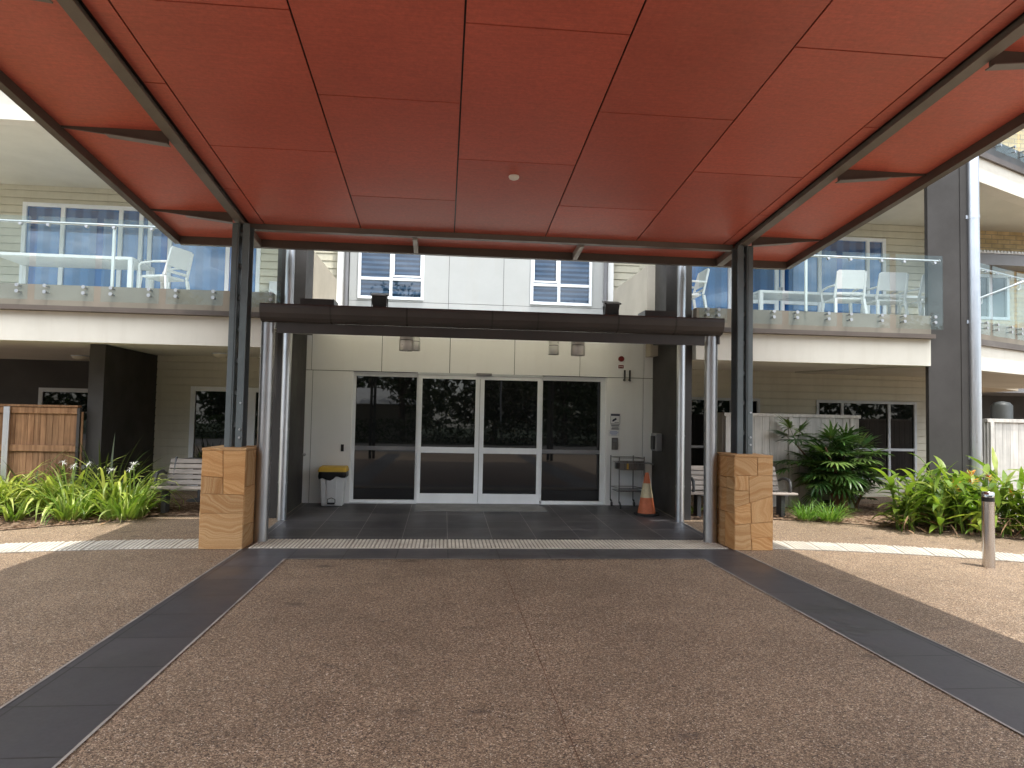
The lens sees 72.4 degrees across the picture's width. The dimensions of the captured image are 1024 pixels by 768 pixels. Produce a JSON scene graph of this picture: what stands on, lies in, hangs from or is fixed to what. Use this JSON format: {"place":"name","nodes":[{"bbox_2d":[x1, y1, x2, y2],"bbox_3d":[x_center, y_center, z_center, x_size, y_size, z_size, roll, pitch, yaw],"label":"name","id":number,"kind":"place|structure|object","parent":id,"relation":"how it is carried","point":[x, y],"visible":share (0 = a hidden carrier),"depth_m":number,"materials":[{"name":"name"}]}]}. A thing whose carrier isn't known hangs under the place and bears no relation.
{"place":"outdoors","nodes":[
{"label":"outdoors","id":0,"kind":"place"},
{"bbox_2d":[180,457,201,501],"bbox_3d":[-5.377,1.649,12.074,0.740,0.720,0.740,1,-3,-6],"label":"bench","id":1,"kind":"object","parent":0,"point":[197,499],"visible":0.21,"depth_m":12.03,"materials":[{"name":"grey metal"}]},
{"bbox_2d":[0,455,1023,767],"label":"ground","id":2,"kind":"structure","parent":0,"point":[436,663],"depth_m":4.81,"materials":[{"name":"brown concrete"}]},
{"bbox_2d":[0,498,199,529],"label":"garden bed","id":3,"kind":"object","parent":2,"relation":"on","point":[33,520],"visible":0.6,"depth_m":10.28,"materials":[{"name":"brown soil"}]},
{"bbox_2d":[0,492,41,521],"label":"spider lily","id":4,"kind":"object","parent":3,"relation":"on","point":[12,517],"visible":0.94,"depth_m":9.78,"materials":[{"name":"green plant"}]},
{"bbox_2d":[0,404,83,490],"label":"timber fence","id":5,"kind":"object","parent":3,"relation":"on","point":[32,436],"visible":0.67,"depth_m":11.21,"materials":[{"name":"brown wood"}]},
{"bbox_2d":[0,462,83,519],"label":"flax plant","id":6,"kind":"object","parent":3,"relation":"on","point":[9,494],"visible":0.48,"depth_m":10.22,"materials":[{"name":"green plant"}]},
{"bbox_2d":[5,450,83,507],"bbox_3d":[-7.390,1.474,10.931,1.409,0.969,1.717,3,-3,-29],"label":"dianella","id":7,"kind":"object","parent":3,"relation":"on","point":[18,480],"visible":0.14,"depth_m":11.04,"materials":[{"name":"green plant"}]},
{"bbox_2d":[0,455,129,523],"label":"flax plant","id":8,"kind":"object","parent":3,"relation":"on","point":[77,491],"visible":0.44,"depth_m":10.29,"materials":[{"name":"green plant"}]},
{"bbox_2d":[22,463,110,526],"bbox_3d":[-6.409,1.604,9.991,1.466,0.931,1.506,1,-3,-6],"label":"spider lily","id":9,"kind":"object","parent":3,"relation":"on","point":[59,513],"visible":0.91,"depth_m":9.95,"materials":[{"name":"green plant"}]},
{"bbox_2d":[33,460,108,513],"bbox_3d":[-6.509,1.552,10.521,1.139,0.806,1.153,1,-3,-6],"label":"spider lily","id":10,"kind":"object","parent":3,"relation":"on","point":[82,483],"visible":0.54,"depth_m":10.46,"materials":[{"name":"green plant"}]},
{"bbox_2d":[35,434,169,490],"bbox_3d":[-6.375,1.363,11.062,1.961,1.202,1.680,3,-4,-41],"label":"dianella","id":11,"kind":"object","parent":3,"relation":"on","point":[105,472],"visible":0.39,"depth_m":11.02,"materials":[{"name":"green plant"}]},
{"bbox_2d":[65,461,181,524],"bbox_3d":[-5.647,1.589,10.321,1.507,0.891,1.612,1,-3,-6],"label":"spider lily","id":12,"kind":"object","parent":3,"relation":"on","point":[113,510],"visible":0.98,"depth_m":10.11,"materials":[{"name":"green plant"}]},
{"bbox_2d":[55,454,193,521],"bbox_3d":[-6.109,1.648,10.821,2.219,1.276,2.175,1,-3,-6],"label":"flax plant","id":13,"kind":"object","parent":3,"relation":"on","point":[104,485],"visible":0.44,"depth_m":10.55,"materials":[{"name":"green plant"}]},
{"bbox_2d":[149,457,201,512],"bbox_3d":[-4.659,1.597,11.010,1.820,0.857,0.621,1,-3,-6],"label":"bench","id":14,"kind":"object","parent":3,"relation":"on","point":[190,466],"visible":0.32,"depth_m":11.11,"materials":[{"name":"grey wood"}]},
{"bbox_2d":[198,445,256,548],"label":"sandstone pillar","id":15,"kind":"structure","parent":2,"relation":"on","point":[227,500],"depth_m":8.39,"materials":[{"name":"beige stone"}]},
{"bbox_2d":[0,90,969,520],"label":"care home","id":16,"kind":"object","parent":2,"relation":"on","point":[434,420],"visible":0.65,"depth_m":12.52,"materials":[{"name":"beige paint"}]},
{"bbox_2d":[38,388,87,468],"bbox_3d":[-9.920,0.988,15.582,1.200,1.790,0.080,1,-3,-6],"label":"window","id":17,"kind":"structure","parent":16,"relation":"in","point":[46,396],"depth_m":15.60,"materials":[{"name":"black glass"}]},
{"bbox_2d":[0,252,154,287],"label":"outdoor table","id":18,"kind":"object","parent":16,"relation":"on","point":[27,260],"visible":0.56,"depth_m":11.74,"materials":[{"name":"white plastic"}]},
{"bbox_2d":[71,355,89,359],"bbox_3d":[-8.691,-0.524,14.160,0.400,0.090,0.400,1,-3,-6],"label":"bulkhead light","id":19,"kind":"object","parent":16,"relation":"attached to","point":[80,357],"visible":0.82,"depth_m":14.03,"materials":[{"name":"white plastic"}]},
{"bbox_2d":[0,219,272,301],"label":"glass balustrade","id":20,"kind":"object","parent":16,"relation":"attached to","point":[86,225],"visible":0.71,"depth_m":10.31,"materials":[{"name":"silver metal"}]},
{"bbox_2d":[19,202,260,291],"bbox_3d":[-7.217,-2.378,13.658,4.470,2.160,0.130,1,-3,-6],"label":"balcony door","id":21,"kind":"structure","parent":16,"relation":"in","point":[211,266],"depth_m":13.63,"materials":[{"name":"glass"}]},
{"bbox_2d":[137,246,193,289],"bbox_3d":[-5.869,-1.814,11.865,0.659,0.920,0.620,0,-3,14],"label":"outdoor chair","id":22,"kind":"object","parent":16,"relation":"on","point":[179,259],"visible":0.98,"depth_m":11.75,"materials":[{"name":"white plastic"}]},
{"bbox_2d":[212,353,227,357],"bbox_3d":[-5.362,-0.519,12.876,0.300,0.090,0.300,1,-3,-6],"label":"bulkhead light","id":23,"kind":"object","parent":16,"relation":"attached to","point":[220,355],"visible":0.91,"depth_m":12.78,"materials":[{"name":"white plastic"}]},
{"bbox_2d":[187,386,258,485],"bbox_3d":[-5.156,1.070,13.730,2.250,2.000,0.080,1,-3,-6],"label":"sliding door","id":24,"kind":"structure","parent":16,"relation":"in","point":[207,404],"depth_m":13.68,"materials":[{"name":"black glass"}]},
{"bbox_2d":[269,281,276,295],"bbox_3d":[-4.507,-1.881,13.838,0.560,0.270,0.125,1,-3,-6],"label":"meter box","id":25,"kind":"object","parent":16,"relation":"attached to","point":[273,286],"visible":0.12,"depth_m":13.78,"materials":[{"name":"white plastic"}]},
{"bbox_2d":[277,250,294,519],"bbox_3d":[-3.386,-1.045,10.608,0.144,6.158,0.144,1,-3,-6],"label":"downpipe","id":26,"kind":"object","parent":16,"relation":"attached to","point":[284,429],"visible":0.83,"depth_m":10.50,"materials":[{"name":"silver metal"}]},
{"bbox_2d":[302,370,312,502],"bbox_3d":[-3.647,0.908,12.093,0.310,2.310,0.121,1,-3,-6],"label":"cupboard door","id":27,"kind":"structure","parent":16,"relation":"in","point":[309,373],"depth_m":12.13,"materials":[{"name":"silver metal"}]},
{"bbox_2d":[357,253,424,300],"bbox_3d":[-2.396,-2.465,13.952,1.295,1.570,0.090,1,-3,-6],"label":"window","id":28,"kind":"structure","parent":16,"relation":"in","point":[401,276],"depth_m":13.93,"materials":[{"name":"glass"}]},
{"bbox_2d":[416,375,479,502],"bbox_3d":[-1.130,0.979,12.403,1.082,2.245,0.050,1,-3,-6],"label":"door leaf","id":29,"kind":"structure","parent":16,"relation":"in","point":[448,406],"depth_m":12.40,"materials":[{"name":"white metal"}]},
{"bbox_2d":[476,373,491,375],"bbox_3d":[-0.496,-0.168,12.455,0.280,0.045,0.048,1,-3,-6],"label":"door sensor","id":30,"kind":"object","parent":16,"relation":"attached to","point":[483,374],"depth_m":12.43,"materials":[{"name":"grey plastic"}]},
{"bbox_2d":[259,298,724,345],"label":"entrance roof","id":31,"kind":"structure","parent":16,"relation":"attached to","point":[307,316],"depth_m":9.15,"materials":[{"name":"brown metal"}]},
{"bbox_2d":[370,293,388,306],"bbox_3d":[-1.765,-1.113,9.345,0.230,0.228,0.209,1,-3,-6],"label":"floodlight","id":32,"kind":"object","parent":31,"relation":"attached to","point":[379,299],"visible":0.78,"depth_m":9.29,"materials":[{"name":"black plastic"}]},
{"bbox_2d":[399,337,413,351],"bbox_3d":[-1.528,-0.600,10.136,0.206,0.245,0.206,1,-3,-6],"label":"wall light","id":33,"kind":"object","parent":31,"relation":"attached to","point":[406,344],"visible":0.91,"depth_m":10.05,"materials":[{"name":"silver metal"}]},
{"bbox_2d":[413,337,419,350],"bbox_3d":[-1.640,-0.685,11.839,0.180,0.245,0.180,1,-3,-6],"label":"wall light","id":34,"kind":"object","parent":31,"relation":"attached to","point":[416,340],"visible":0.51,"depth_m":11.76,"materials":[{"name":"silver metal"}]},
{"bbox_2d":[548,341,558,354],"bbox_3d":[0.719,-0.628,12.067,0.180,0.245,0.180,1,-3,-6],"label":"ceiling light","id":35,"kind":"object","parent":31,"relation":"attached to","point":[553,348],"visible":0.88,"depth_m":11.99,"materials":[{"name":"silver metal"}]},
{"bbox_2d":[571,342,584,355],"bbox_3d":[0.975,-0.540,10.378,0.206,0.245,0.206,1,-3,-6],"label":"ceiling light","id":36,"kind":"object","parent":31,"relation":"attached to","point":[577,348],"visible":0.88,"depth_m":10.29,"materials":[{"name":"silver metal"}]},
{"bbox_2d":[602,301,620,314],"bbox_3d":[1.369,-1.038,9.648,0.230,0.228,0.209,1,-3,-6],"label":"floodlight","id":37,"kind":"object","parent":31,"relation":"attached to","point":[610,307],"visible":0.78,"depth_m":9.60,"materials":[{"name":"black plastic"}]},
{"bbox_2d":[478,377,540,503],"bbox_3d":[-0.039,1.005,12.508,1.095,2.245,0.050,1,-3,-6],"label":"door leaf","id":38,"kind":"structure","parent":16,"relation":"in","point":[510,408],"depth_m":12.50,"materials":[{"name":"white metal"}]},
{"bbox_2d":[530,260,591,305],"bbox_3d":[1.009,-2.384,14.281,1.260,1.570,0.090,1,-3,-6],"label":"window","id":39,"kind":"structure","parent":16,"relation":"in","point":[565,283],"depth_m":14.26,"materials":[{"name":"glass"}]},
{"bbox_2d":[608,430,618,435],"bbox_3d":[1.842,0.886,12.657,0.198,0.110,0.008,1,-3,-6],"label":"paper notice","id":40,"kind":"object","parent":16,"relation":"attached to","point":[613,432],"visible":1,"depth_m":12.65,"materials":[{"name":"white paper"}]},
{"bbox_2d":[611,438,617,449],"bbox_3d":[1.854,1.078,12.636,0.110,0.215,0.034,1,-3,-6],"label":"intercom","id":41,"kind":"object","parent":16,"relation":"attached to","point":[614,444],"visible":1,"depth_m":12.62,"materials":[{"name":"metal"}]},
{"bbox_2d":[610,413,619,429],"bbox_3d":[1.868,0.685,12.668,0.185,0.305,0.008,1,-3,-6],"label":"camera sign","id":42,"kind":"object","parent":16,"relation":"attached to","point":[614,421],"visible":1,"depth_m":12.66,"materials":[{"name":"white plastic"}]},
{"bbox_2d":[623,370,630,380],"bbox_3d":[2.079,-0.146,12.688,0.150,0.205,0.084,1,-3,-6],"label":"spotlight","id":43,"kind":"object","parent":16,"relation":"attached to","point":[625,379],"visible":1,"depth_m":12.66,"materials":[{"name":"grey metal"}]},
{"bbox_2d":[645,344,657,356],"bbox_3d":[2.521,-0.633,12.633,0.135,0.280,0.317,1,-3,-6],"label":"wall light","id":44,"kind":"object","parent":16,"relation":"attached to","point":[651,350],"visible":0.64,"depth_m":12.48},
{"bbox_2d":[651,433,661,450],"bbox_3d":[2.519,1.016,12.260,0.138,0.310,0.320,1,-3,-6],"label":"sanitiser dispenser","id":45,"kind":"object","parent":16,"relation":"attached to","point":[656,441],"visible":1,"depth_m":12.11,"materials":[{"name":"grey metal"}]},
{"bbox_2d":[651,436,654,448],"bbox_3d":[2.462,1.025,12.254,0.024,0.230,0.180,1,-3,-6],"label":"window","id":46,"kind":"structure","parent":45,"relation":"in","point":[652,437],"depth_m":12.20,"materials":[{"name":"black glass"}]},
{"bbox_2d":[675,266,685,521],"bbox_3d":[2.708,-0.898,11.197,0.144,6.158,0.144,1,-3,-6],"label":"downpipe","id":47,"kind":"object","parent":16,"relation":"attached to","point":[680,400],"visible":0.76,"depth_m":11.09,"materials":[{"name":"silver metal"}]},
{"bbox_2d":[692,268,709,308],"bbox_3d":[3.157,-1.601,12.650,0.659,0.920,0.620,1,-3,-6],"label":"outdoor chair","id":48,"kind":"object","parent":16,"relation":"on","point":[701,279],"visible":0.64,"depth_m":12.52,"materials":[{"name":"white plastic"}]},
{"bbox_2d":[691,397,759,475],"bbox_3d":[4.072,1.117,14.630,2.270,1.670,0.080,1,-3,-6],"label":"window","id":49,"kind":"structure","parent":16,"relation":"in","point":[723,404],"depth_m":14.63,"materials":[{"name":"black glass"}]},
{"bbox_2d":[692,237,885,313],"bbox_3d":[5.645,-2.099,14.902,4.900,2.220,0.130,1,-3,-6],"label":"balcony door","id":50,"kind":"structure","parent":16,"relation":"in","point":[821,272],"depth_m":15.01,"materials":[{"name":"glass"}]},
{"bbox_2d":[705,255,939,323],"bbox_3d":[5.025,-1.545,11.354,4.129,1.220,0.125,1,-3,-6],"label":"glass balustrade","id":51,"kind":"object","parent":16,"relation":"attached to","point":[879,259],"visible":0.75,"depth_m":11.40,"materials":[{"name":"silver metal"}]},
{"bbox_2d":[753,290,922,314],"bbox_3d":[6.352,-1.380,13.908,3.350,0.720,0.800,1,-3,-6],"label":"outdoor table","id":52,"kind":"object","parent":16,"relation":"on","point":[760,296],"visible":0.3,"depth_m":13.66,"materials":[{"name":"white plastic"}]},
{"bbox_2d":[820,270,867,313],"bbox_3d":[6.013,-1.544,12.686,0.620,0.920,0.659,1,-3,0],"label":"outdoor chair","id":53,"kind":"object","parent":16,"relation":"on","point":[855,280],"visible":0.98,"depth_m":12.43,"materials":[{"name":"white plastic"}]},
{"bbox_2d":[816,400,916,479],"bbox_3d":[7.570,1.201,14.967,2.260,1.670,0.080,1,-3,-6],"label":"window","id":54,"kind":"structure","parent":16,"relation":"in","point":[897,421],"depth_m":15.01,"materials":[{"name":"black glass"}]},
{"bbox_2d":[860,272,908,314],"bbox_3d":[6.816,-1.522,12.814,0.620,0.920,0.659,1,-3,-2],"label":"outdoor chair","id":55,"kind":"object","parent":16,"relation":"on","point":[895,282],"visible":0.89,"depth_m":12.56,"materials":[{"name":"white plastic"}]},
{"bbox_2d":[795,129,1023,388],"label":"angled wing","id":56,"kind":"structure","parent":16,"relation":"attached to","point":[1001,184],"depth_m":14.40,"materials":[{"name":"white paint"}]},
{"bbox_2d":[980,274,1009,319],"bbox_3d":[10.343,-1.929,15.494,1.370,1.000,0.090,1,-3,-6],"label":"window","id":57,"kind":"structure","parent":56,"relation":"in","point":[996,306],"depth_m":15.52,"materials":[{"name":"white glass"}]},
{"bbox_2d":[980,267,1023,334],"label":"glass balustrade","id":58,"kind":"object","parent":56,"relation":"attached to","point":[1008,276],"visible":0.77,"depth_m":12.40,"materials":[{"name":"silver metal"}]},
{"bbox_2d":[981,281,1023,303],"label":"stair rail","id":59,"kind":"object","parent":56,"relation":"attached to","point":[1002,289],"visible":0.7,"depth_m":13.57,"materials":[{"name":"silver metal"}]},
{"bbox_2d":[995,144,1023,157],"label":"glass balustrade","id":60,"kind":"object","parent":56,"relation":"attached to","point":[1014,146],"visible":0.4,"depth_m":12.73,"materials":[{"name":"silver metal"}]},
{"bbox_2d":[897,274,924,315],"bbox_3d":[7.592,-1.502,12.939,0.620,0.920,0.659,2,-3,-10],"label":"outdoor chair","id":61,"kind":"object","parent":16,"relation":"on","point":[919,304],"visible":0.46,"depth_m":12.72,"materials":[{"name":"white plastic"}]},
{"bbox_2d":[965,156,982,488],"bbox_3d":[7.711,-0.906,11.706,0.234,6.500,0.206,1,-3,-6],"label":"downpipe","id":62,"kind":"object","parent":16,"relation":"attached to","point":[972,216],"visible":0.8,"depth_m":11.64,"materials":[{"name":"silver metal"}]},
{"bbox_2d":[268,501,702,539],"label":"tiled path","id":63,"kind":"structure","parent":2,"relation":"on","point":[362,521],"depth_m":10.43,"materials":[{"name":"grey tile"}]},
{"bbox_2d":[318,465,348,505],"bbox_3d":[-3.040,1.728,11.895,0.472,0.664,0.398,1,-3,-6],"label":"pedal bin","id":64,"kind":"object","parent":63,"relation":"on","point":[333,478],"visible":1,"depth_m":11.76,"materials":[{"name":"white plastic"}]},
{"bbox_2d":[414,503,547,511],"bbox_3d":[-0.533,2.111,11.963,2.220,0.032,0.760,1,-3,-6],"label":"door mat","id":65,"kind":"object","parent":63,"relation":"on","point":[482,507],"depth_m":11.91,"materials":[{"name":"grey rubber"}]},
{"bbox_2d":[610,455,653,508],"bbox_3d":[2.127,1.728,12.360,0.720,0.908,0.466,1,-3,-6],"label":"trolley","id":66,"kind":"object","parent":63,"relation":"on","point":[633,465],"visible":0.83,"depth_m":12.19,"materials":[{"name":"metal"}]},
{"bbox_2d":[634,472,659,515],"bbox_3d":[2.242,1.825,11.653,0.396,0.700,0.388,1,-3,-6],"label":"traffic cone","id":67,"kind":"object","parent":63,"relation":"on","point":[646,507],"visible":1,"depth_m":11.56,"materials":[{"name":"orange plastic"}]},
{"bbox_2d":[0,502,1009,627],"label":"leaf litter","id":68,"kind":"object","parent":2,"relation":"on","point":[877,508],"visible":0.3,"depth_m":10.91,"materials":[{"name":"brown plant"}]},
{"bbox_2d":[0,0,1023,453],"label":"entrance canopy","id":69,"kind":"object","parent":2,"relation":"on","point":[742,138],"visible":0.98,"depth_m":6.37,"materials":[{"name":"red metal"}]},
{"bbox_2d":[509,174,518,180],"bbox_3d":[0.020,-2.228,7.574,0.116,0.045,0.116,1,-3,-6],"label":"smoke detector","id":70,"kind":"object","parent":69,"relation":"attached to","point":[513,177],"visible":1,"depth_m":7.54,"materials":[{"name":"beige plastic"}]},
{"bbox_2d":[0,549,1023,767],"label":"tiled border","id":71,"kind":"object","parent":2,"relation":"on","point":[51,721],"visible":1,"depth_m":5.03,"materials":[{"name":"grey tile"}]},
{"bbox_2d":[0,503,1023,767],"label":"paving edging","id":72,"kind":"object","parent":71,"relation":"on","point":[284,559],"visible":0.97,"depth_m":5.14,"materials":[{"name":"concrete"}]},
{"bbox_2d":[0,539,1023,562],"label":"tactile paving","id":73,"kind":"structure","parent":2,"relation":"on","point":[376,544],"depth_m":8.90,"materials":[{"name":"concrete"}]},
{"bbox_2d":[253,321,275,542],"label":"steel column","id":74,"kind":"structure","parent":73,"relation":"on","point":[264,431],"depth_m":8.89,"materials":[{"name":"silver metal"}]},
{"bbox_2d":[703,336,717,542],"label":"steel column","id":75,"kind":"structure","parent":73,"relation":"on","point":[710,441],"depth_m":9.46,"materials":[{"name":"silver metal"}]},
{"bbox_2d":[501,562,582,767],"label":"saw cut","id":76,"kind":"object","parent":2,"relation":"on","point":[547,679],"visible":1,"depth_m":4.30,"materials":[{"name":"black concrete"}]},
{"bbox_2d":[717,452,772,549],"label":"sandstone pillar","id":77,"kind":"structure","parent":2,"relation":"on","point":[744,501],"depth_m":8.99,"materials":[{"name":"beige stone"}]},
{"bbox_2d":[691,502,1023,538],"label":"garden bed","id":78,"kind":"object","parent":2,"relation":"on","point":[873,512],"visible":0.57,"depth_m":11.52,"materials":[{"name":"brown soil"}]},
{"bbox_2d":[691,466,797,516],"bbox_3d":[3.783,1.800,11.785,1.840,0.857,0.621,1,-3,-6],"label":"bench","id":79,"kind":"object","parent":78,"relation":"on","point":[780,502],"visible":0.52,"depth_m":11.68,"materials":[{"name":"white wood"}]},
{"bbox_2d":[717,413,860,507],"bbox_3d":[5.089,1.437,13.233,2.620,1.740,0.945,1,-3,-6],"label":"screen fence","id":80,"kind":"object","parent":78,"relation":"on","point":[765,442],"visible":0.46,"depth_m":12.80,"materials":[{"name":"white wood"}]},
{"bbox_2d":[783,499,834,521],"bbox_3d":[4.810,2.037,11.376,0.835,0.401,0.981,1,-3,-6],"label":"liriope","id":81,"kind":"object","parent":78,"relation":"on","point":[807,515],"visible":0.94,"depth_m":11.37,"materials":[{"name":"green plant"}]},
{"bbox_2d":[801,498,856,522],"bbox_3d":[5.155,2.045,11.329,1.023,0.421,0.958,1,-3,-6],"label":"liriope","id":82,"kind":"object","parent":78,"relation":"on","point":[830,516],"visible":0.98,"depth_m":11.24,"materials":[{"name":"green plant"}]},
{"bbox_2d":[767,415,894,512],"bbox_3d":[5.636,1.411,12.333,2.210,1.734,1.826,1,-3,-6],"label":"fan palm","id":83,"kind":"object","parent":78,"relation":"on","point":[836,478],"visible":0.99,"depth_m":12.08,"materials":[{"name":"green plant"}]},
{"bbox_2d":[818,483,881,510],"bbox_3d":[6.165,1.944,12.637,1.083,0.702,0.919,-1,-4,41],"label":"fan palm","id":84,"kind":"object","parent":78,"relation":"on","point":[860,497],"visible":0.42,"depth_m":12.54,"materials":[{"name":"green plant"}]},
{"bbox_2d":[870,461,953,533],"bbox_3d":[6.158,1.793,10.741,1.288,1.197,1.168,0,-3,17],"label":"ginger plant","id":85,"kind":"object","parent":78,"relation":"on","point":[909,506],"visible":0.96,"depth_m":10.75,"materials":[{"name":"green plant"}]},
{"bbox_2d":[890,463,966,526],"bbox_3d":[6.713,1.792,11.343,1.235,1.150,1.296,-1,-3,34],"label":"ginger plant","id":86,"kind":"object","parent":78,"relation":"on","point":[918,487],"visible":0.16,"depth_m":11.29,"materials":[{"name":"green plant"}]},
{"bbox_2d":[904,453,985,537],"bbox_3d":[6.703,1.769,10.720,1.288,1.366,1.445,1,-3,11],"label":"ginger plant","id":87,"kind":"object","parent":78,"relation":"on","point":[944,502],"visible":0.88,"depth_m":10.60,"materials":[{"name":"green plant"}]},
{"bbox_2d":[946,447,1001,526],"bbox_3d":[7.478,1.729,11.267,1.323,1.446,1.086,1,-3,-6],"label":"ginger plant","id":88,"kind":"object","parent":78,"relation":"on","point":[987,469],"visible":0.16,"depth_m":11.22,"materials":[{"name":"green plant"}]},
{"bbox_2d":[932,461,1023,537],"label":"ginger plant","id":89,"kind":"object","parent":78,"relation":"on","point":[974,521],"visible":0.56,"depth_m":10.44,"materials":[{"name":"green plant"}]},
{"bbox_2d":[964,466,1023,536],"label":"ginger plant","id":90,"kind":"object","parent":78,"relation":"on","point":[1019,511],"visible":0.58,"depth_m":10.37,"materials":[{"name":"green plant"}]},
{"bbox_2d":[982,419,1023,517],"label":"screen fence","id":91,"kind":"object","parent":78,"relation":"on","point":[1004,438],"visible":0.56,"depth_m":12.05,"materials":[{"name":"white wood"}]},
{"bbox_2d":[981,491,995,567],"bbox_3d":[5.587,1.704,8.214,0.134,0.878,0.134,1,-3,-6],"label":"bollard","id":92,"kind":"object","parent":2,"relation":"on","point":[988,524],"visible":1,"depth_m":8.17,"materials":[{"name":"metal"}]},
{"bbox_2d":[990,401,1012,418],"bbox_3d":[15.504,1.766,22.154,0.600,2.440,0.600,1,-3,-6],"label":"water tank","id":93,"kind":"object","parent":2,"relation":"on","point":[1001,409],"visible":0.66,"depth_m":21.97,"materials":[{"name":"grey metal"}]},
{"bbox_2d":[982,387,1023,418],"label":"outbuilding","id":94,"kind":"structure","parent":2,"relation":"on","point":[1013,397],"depth_m":24.74,"materials":[{"name":"grey metal"}]}
]}

